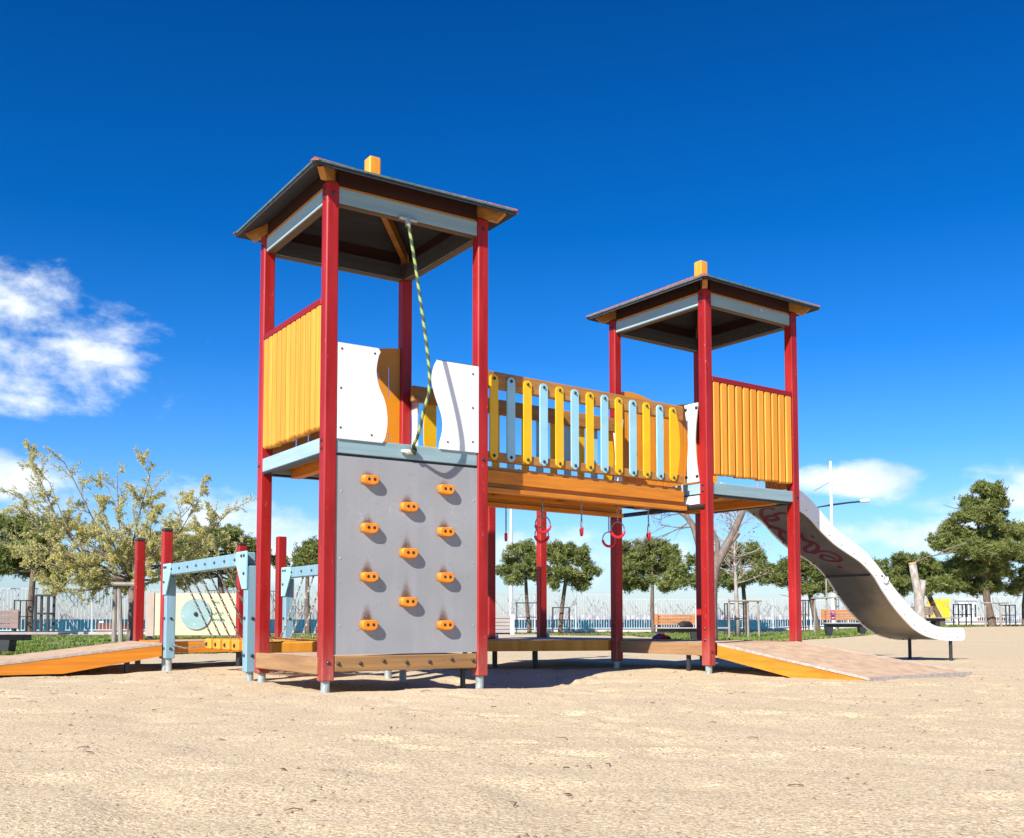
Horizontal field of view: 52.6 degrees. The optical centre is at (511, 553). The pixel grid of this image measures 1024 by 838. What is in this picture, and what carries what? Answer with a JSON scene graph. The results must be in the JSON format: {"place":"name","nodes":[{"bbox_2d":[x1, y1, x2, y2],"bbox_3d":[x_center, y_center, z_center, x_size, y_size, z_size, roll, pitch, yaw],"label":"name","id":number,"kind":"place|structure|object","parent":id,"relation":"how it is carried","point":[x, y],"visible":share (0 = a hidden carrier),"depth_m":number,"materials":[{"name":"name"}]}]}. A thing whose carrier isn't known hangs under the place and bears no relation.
{"place":"outdoors","nodes":[
{"label":"outdoors","id":0,"kind":"place"},
{"bbox_2d":[0,624,1020,654],"bbox_3d":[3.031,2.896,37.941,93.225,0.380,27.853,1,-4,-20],"label":"lawn","id":1,"kind":"structure","parent":0,"point":[60,641],"depth_m":38.12,"materials":[{"name":"plant"}]},
{"bbox_2d":[0,610,69,651],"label":"park bench","id":2,"kind":"object","parent":1,"relation":"on","point":[8,641],"visible":0.97,"depth_m":19.73,"materials":[{"name":"wood"}]},
{"bbox_2d":[110,582,133,642],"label":"tree stakes","id":3,"kind":"object","parent":1,"relation":"on","point":[117,602],"visible":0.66,"depth_m":29.19,"materials":[{"name":"beige wood"}]},
{"bbox_2d":[0,438,256,640],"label":"spring tree","id":4,"kind":"object","parent":1,"relation":"on","point":[88,568],"visible":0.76,"depth_m":29.69,"materials":[{"name":"green plant"}]},
{"bbox_2d":[173,523,274,593],"bbox_3d":[-13.177,1.162,46.233,4.705,5.114,3.882,2,-4,-33],"label":"pine tree","id":5,"kind":"object","parent":1,"relation":"on","point":[235,532],"visible":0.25,"depth_m":45.77,"materials":[{"name":"green plant"}]},
{"bbox_2d":[271,535,317,633],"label":"pine tree","id":6,"kind":"object","parent":1,"relation":"on","point":[306,554],"visible":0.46,"depth_m":46.93,"materials":[{"name":"green plant"}]},
{"bbox_2d":[495,614,550,635],"bbox_3d":[0.017,3.066,43.754,3.174,0.999,1.520,0,-4,0],"label":"park bench","id":7,"kind":"object","parent":1,"relation":"on","point":[504,625],"visible":0.53,"depth_m":43.89,"materials":[{"name":"metal"}]},
{"bbox_2d":[496,538,551,632],"bbox_3d":[0.650,1.562,49.708,3.240,4.748,2.772,0,-4,-4],"label":"pine tree","id":8,"kind":"object","parent":1,"relation":"on","point":[525,570],"visible":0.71,"depth_m":49.42,"materials":[{"name":"green plant"}]},
{"bbox_2d":[516,602,536,632],"bbox_3d":[0.718,3.082,48.678,1.039,1.585,0.594,0,-4,0],"label":"tree guard","id":9,"kind":"object","parent":1,"relation":"on","point":[522,617],"visible":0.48,"depth_m":48.39,"materials":[{"name":"metal"}]},
{"bbox_2d":[552,607,569,633],"bbox_3d":[2.279,3.164,48.171,0.810,1.360,0.594,0,-4,0],"label":"tree guard","id":10,"kind":"object","parent":1,"relation":"on","point":[553,619],"visible":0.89,"depth_m":47.91,"materials":[{"name":"metal"}]},
{"bbox_2d":[533,538,604,633],"bbox_3d":[2.593,1.562,48.832,3.206,4.643,3.206,2,-4,-33],"label":"pine tree","id":11,"kind":"object","parent":1,"relation":"on","point":[561,556],"visible":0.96,"depth_m":48.57,"materials":[{"name":"green plant"}]},
{"bbox_2d":[622,536,695,633],"bbox_3d":[6.331,1.457,48.041,3.637,4.757,4.250,2,-4,-33],"label":"pine tree","id":12,"kind":"object","parent":1,"relation":"on","point":[638,565],"visible":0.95,"depth_m":47.96,"materials":[{"name":"green plant"}]},
{"bbox_2d":[683,552,695,589],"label":"pine tree","id":13,"kind":"object","parent":1,"relation":"on","point":[691,560],"visible":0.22,"depth_m":53.02,"materials":[{"name":"green plant"}]},
{"bbox_2d":[654,614,727,639],"bbox_3d":[5.832,2.434,33.779,2.325,0.925,0.570,0,-4,0],"label":"park bench","id":14,"kind":"object","parent":1,"relation":"on","point":[658,619],"visible":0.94,"depth_m":33.98,"materials":[{"name":"wood"}]},
{"bbox_2d":[677,621,692,626],"bbox_3d":[5.638,2.299,33.826,0.632,0.211,0.270,2,-4,-33],"label":"bag","id":15,"kind":"object","parent":14,"relation":"on","point":[685,624],"visible":0.93,"depth_m":33.71,"materials":[{"name":"grey fabric"}]},
{"bbox_2d":[683,481,775,636],"bbox_3d":[8.661,0.066,40.151,3.708,6.536,3.098,0,-4,2],"label":"sapling","id":16,"kind":"object","parent":1,"relation":"on","point":[736,604],"visible":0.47,"depth_m":39.95,"materials":[{"name":"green plant"}]},
{"bbox_2d":[724,603,746,634],"bbox_3d":[9.526,2.853,44.183,0.846,1.482,0.594,0,-4,0],"label":"tree guard","id":17,"kind":"object","parent":1,"relation":"on","point":[743,618],"visible":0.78,"depth_m":43.94,"materials":[{"name":"metal"}]},
{"bbox_2d":[714,538,774,631],"bbox_3d":[11.336,1.614,51.841,3.040,4.914,3.892,2,-4,-33],"label":"pine tree","id":18,"kind":"object","parent":1,"relation":"on","point":[753,557],"visible":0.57,"depth_m":51.66,"materials":[{"name":"green plant"}]},
{"bbox_2d":[728,599,761,636],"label":"tree stakes","id":19,"kind":"object","parent":1,"relation":"on","point":[748,601],"visible":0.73,"depth_m":39.08,"materials":[{"name":"beige wood"}]},
{"bbox_2d":[764,554,833,629],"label":"pine tree","id":20,"kind":"object","parent":1,"relation":"on","point":[814,584],"visible":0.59,"depth_m":50.73,"materials":[{"name":"green plant"}]},
{"bbox_2d":[801,600,809,630],"bbox_3d":[14.148,3.067,50.181,0.310,1.642,0.594,0,-4,0],"label":"tree guard","id":21,"kind":"object","parent":1,"relation":"on","point":[803,614],"visible":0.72,"depth_m":49.92,"materials":[{"name":"metal"}]},
{"bbox_2d":[811,579,837,631],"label":"tree stakes","id":22,"kind":"object","parent":1,"relation":"on","point":[826,598],"visible":0.56,"depth_m":43.90,"materials":[{"name":"beige wood"}]},
{"bbox_2d":[821,609,865,635],"bbox_3d":[11.308,2.278,33.788,2.325,0.925,0.570,0,-4,0],"label":"park bench","id":23,"kind":"object","parent":1,"relation":"on","point":[829,626],"visible":0.73,"depth_m":33.88,"materials":[{"name":"wood"}]},
{"bbox_2d":[872,550,968,624],"bbox_3d":[20.451,1.725,51.858,5.561,3.971,3.150,0,-4,-3],"label":"pine tree","id":24,"kind":"object","parent":1,"relation":"on","point":[901,582],"visible":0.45,"depth_m":51.35,"materials":[{"name":"green plant"}]},
{"bbox_2d":[910,606,961,626],"bbox_3d":[16.326,2.498,40.193,2.325,0.925,0.570,1,-4,-20],"label":"park bench","id":25,"kind":"object","parent":1,"relation":"on","point":[935,621],"visible":0.51,"depth_m":40.15,"materials":[{"name":"wood"}]},
{"bbox_2d":[953,604,971,625],"bbox_3d":[20.930,2.910,48.187,0.627,1.142,0.594,0,-4,0],"label":"tree guard","id":26,"kind":"object","parent":1,"relation":"on","point":[965,614],"visible":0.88,"depth_m":47.94,"materials":[{"name":"metal"}]},
{"bbox_2d":[924,479,1023,626],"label":"pine tree","id":27,"kind":"object","parent":1,"relation":"on","point":[984,567],"visible":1,"depth_m":45.83,"materials":[{"name":"green plant"}]},
{"bbox_2d":[1001,605,1016,626],"bbox_3d":[22.565,2.873,47.188,0.472,1.092,0.594,0,-4,0],"label":"tree guard","id":28,"kind":"object","parent":1,"relation":"on","point":[1006,615],"visible":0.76,"depth_m":46.91,"materials":[{"name":"metal"}]},
{"bbox_2d":[0,619,1021,631],"bbox_3d":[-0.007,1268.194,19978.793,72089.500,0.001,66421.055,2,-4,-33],"label":"sea","id":29,"kind":"structure","parent":0,"point":[88,625],"depth_m":365.45,"materials":[{"name":"liquid"}]},
{"bbox_2d":[97,621,126,631],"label":"barge","id":30,"kind":"object","parent":29,"relation":"on","point":[99,625],"visible":0.48,"depth_m":149.17,"materials":[{"name":"white paint"}]},
{"bbox_2d":[514,615,1021,619],"bbox_3d":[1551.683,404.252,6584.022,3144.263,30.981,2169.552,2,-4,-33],"label":"town","id":31,"kind":"object","parent":29,"relation":"on","point":[628,617],"visible":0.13,"depth_m":6455.97},
{"bbox_2d":[972,616,1004,622],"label":"barge","id":32,"kind":"object","parent":29,"relation":"on","point":[982,621],"visible":0.33,"depth_m":298.33,"materials":[{"name":"white paint"}]},
{"bbox_2d":[0,626,1023,837],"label":"ground","id":33,"kind":"structure","parent":0,"point":[694,801],"depth_m":3.80,"materials":[{"name":"beige sand"}]},
{"bbox_2d":[0,511,73,631],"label":"pine tree","id":34,"kind":"object","parent":33,"relation":"on","point":[9,564],"visible":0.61,"depth_m":44.59,"materials":[{"name":"green plant"}]},
{"bbox_2d":[145,593,235,638],"bbox_3d":[-5.215,1.305,16.953,1.554,1.328,0.156,0,-4,0],"label":"play board","id":35,"kind":"object","parent":33,"relation":"on","point":[188,619],"visible":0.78,"depth_m":16.96,"materials":[{"name":"plastic"}]},
{"bbox_2d":[0,155,971,692],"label":"play structure","id":36,"kind":"object","parent":33,"relation":"on","point":[404,569],"visible":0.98,"depth_m":8.32,"materials":[{"name":"painted wood"},{"name":"plywood"},{"name":"steel"}]},
{"bbox_2d":[652,634,670,638],"bbox_3d":[1.542,0.859,10.726,0.300,0.063,0.116,3,-5,-43],"label":"jacket","id":37,"kind":"object","parent":36,"relation":"on","point":[660,636],"visible":0.77,"depth_m":10.68,"materials":[{"name":"fabric"}]},
{"bbox_2d":[0,671,994,810],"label":"dry litter","id":38,"kind":"object","parent":33,"relation":"on","point":[491,706],"visible":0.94,"depth_m":4.12,"materials":[{"name":"brown plant"}]},
{"bbox_2d":[1,664,1023,837],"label":"pebbles","id":39,"kind":"object","parent":33,"relation":"on","point":[582,805],"visible":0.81,"depth_m":3.42,"materials":[{"name":"beige gravel"}]},
{"bbox_2d":[509,469,519,614],"bbox_3d":[0.154,-0.086,57.186,0.630,9.284,0.212,1,-4,-18],"label":"light pole","id":40,"kind":"object","parent":33,"relation":"on","point":[511,540],"visible":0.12,"depth_m":57.09,"materials":[{"name":"white metal"}]},
{"bbox_2d":[70,622,1021,633],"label":"kerb wall","id":41,"kind":"structure","parent":33,"relation":"on","point":[765,630],"depth_m":55.18,"materials":[{"name":"concrete"}]},
{"bbox_2d":[0,588,1022,631],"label":"metal fence","id":42,"kind":"object","parent":41,"relation":"on","point":[595,606],"visible":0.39,"depth_m":55.32,"materials":[{"name":"white metal"}]},
{"bbox_2d":[926,599,949,619],"bbox_3d":[24.247,3.205,58.976,1.457,1.240,0.017,1,-4,-10],"label":"yellow sheet","id":43,"kind":"object","parent":42,"relation":"attached to","point":[946,610],"visible":0.5,"depth_m":59.03,"materials":[{"name":"yellow plastic"}]},
{"bbox_2d":[622,510,745,639],"bbox_3d":[4.173,0.405,24.951,3.215,3.935,0.768,0,-4,5],"label":"bare tree","id":44,"kind":"object","parent":33,"relation":"on","point":[733,535],"visible":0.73,"depth_m":25.02,"materials":[{"name":"grey plant"}]},
{"bbox_2d":[816,461,869,628],"bbox_3d":[18.220,-0.382,57.139,3.024,9.469,0.220,0,-4,0],"label":"street lamp","id":45,"kind":"object","parent":33,"relation":"on","point":[831,504],"visible":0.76,"depth_m":57.24,"materials":[{"name":"white metal"}]},
{"bbox_2d":[908,543,965,619],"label":"pruned tree","id":46,"kind":"object","parent":33,"relation":"on","point":[919,587],"visible":0.9,"depth_m":37.90,"materials":[{"name":"grey plant"}]},
{"bbox_2d":[952,598,977,620],"bbox_3d":[26.845,3.333,61.387,1.262,1.360,0.750,0,-4,0],"label":"kiosk","id":47,"kind":"object","parent":33,"relation":"on","point":[968,609],"visible":0.47,"depth_m":61.10,"materials":[{"name":"white paint"}]},
{"bbox_2d":[981,602,1008,626],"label":"tree stakes","id":48,"kind":"object","parent":33,"relation":"on","point":[985,616],"visible":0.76,"depth_m":45.07,"materials":[{"name":"beige wood"}]},
{"bbox_2d":[999,521,1023,625],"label":"pine tree","id":49,"kind":"object","parent":33,"relation":"on","point":[1016,587],"visible":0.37,"depth_m":47.54,"materials":[{"name":"green plant"}]},
{"bbox_2d":[0,0,1023,618],"label":"sky","id":50,"kind":"structure","parent":0,"point":[860,161],"materials":[{"name":"blue"}]},
{"bbox_2d":[70,624,1020,634],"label":"path","id":51,"kind":"structure","parent":0,"point":[718,631],"depth_m":55.56,"materials":[{"name":"beige concrete"}]},
{"bbox_2d":[13,600,32,631],"bbox_3d":[-20.840,2.785,44.187,0.545,1.613,0.594,0,-4,0],"label":"tree guard","id":52,"kind":"object","parent":51,"relation":"on","point":[26,616],"visible":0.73,"depth_m":44.41,"materials":[{"name":"metal"}]},
{"bbox_2d":[33,594,55,635],"bbox_3d":[-19.921,2.669,44.195,0.625,1.844,0.640,0,-4,0],"label":"tree guard","id":53,"kind":"object","parent":51,"relation":"on","point":[48,613],"visible":0.74,"depth_m":43.96,"materials":[{"name":"metal"}]},
{"bbox_2d":[295,615,1013,619],"bbox_3d":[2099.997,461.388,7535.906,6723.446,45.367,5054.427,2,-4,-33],"label":"hills","id":54,"kind":"structure","parent":0,"point":[777,617],"depth_m":7129.66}
]}

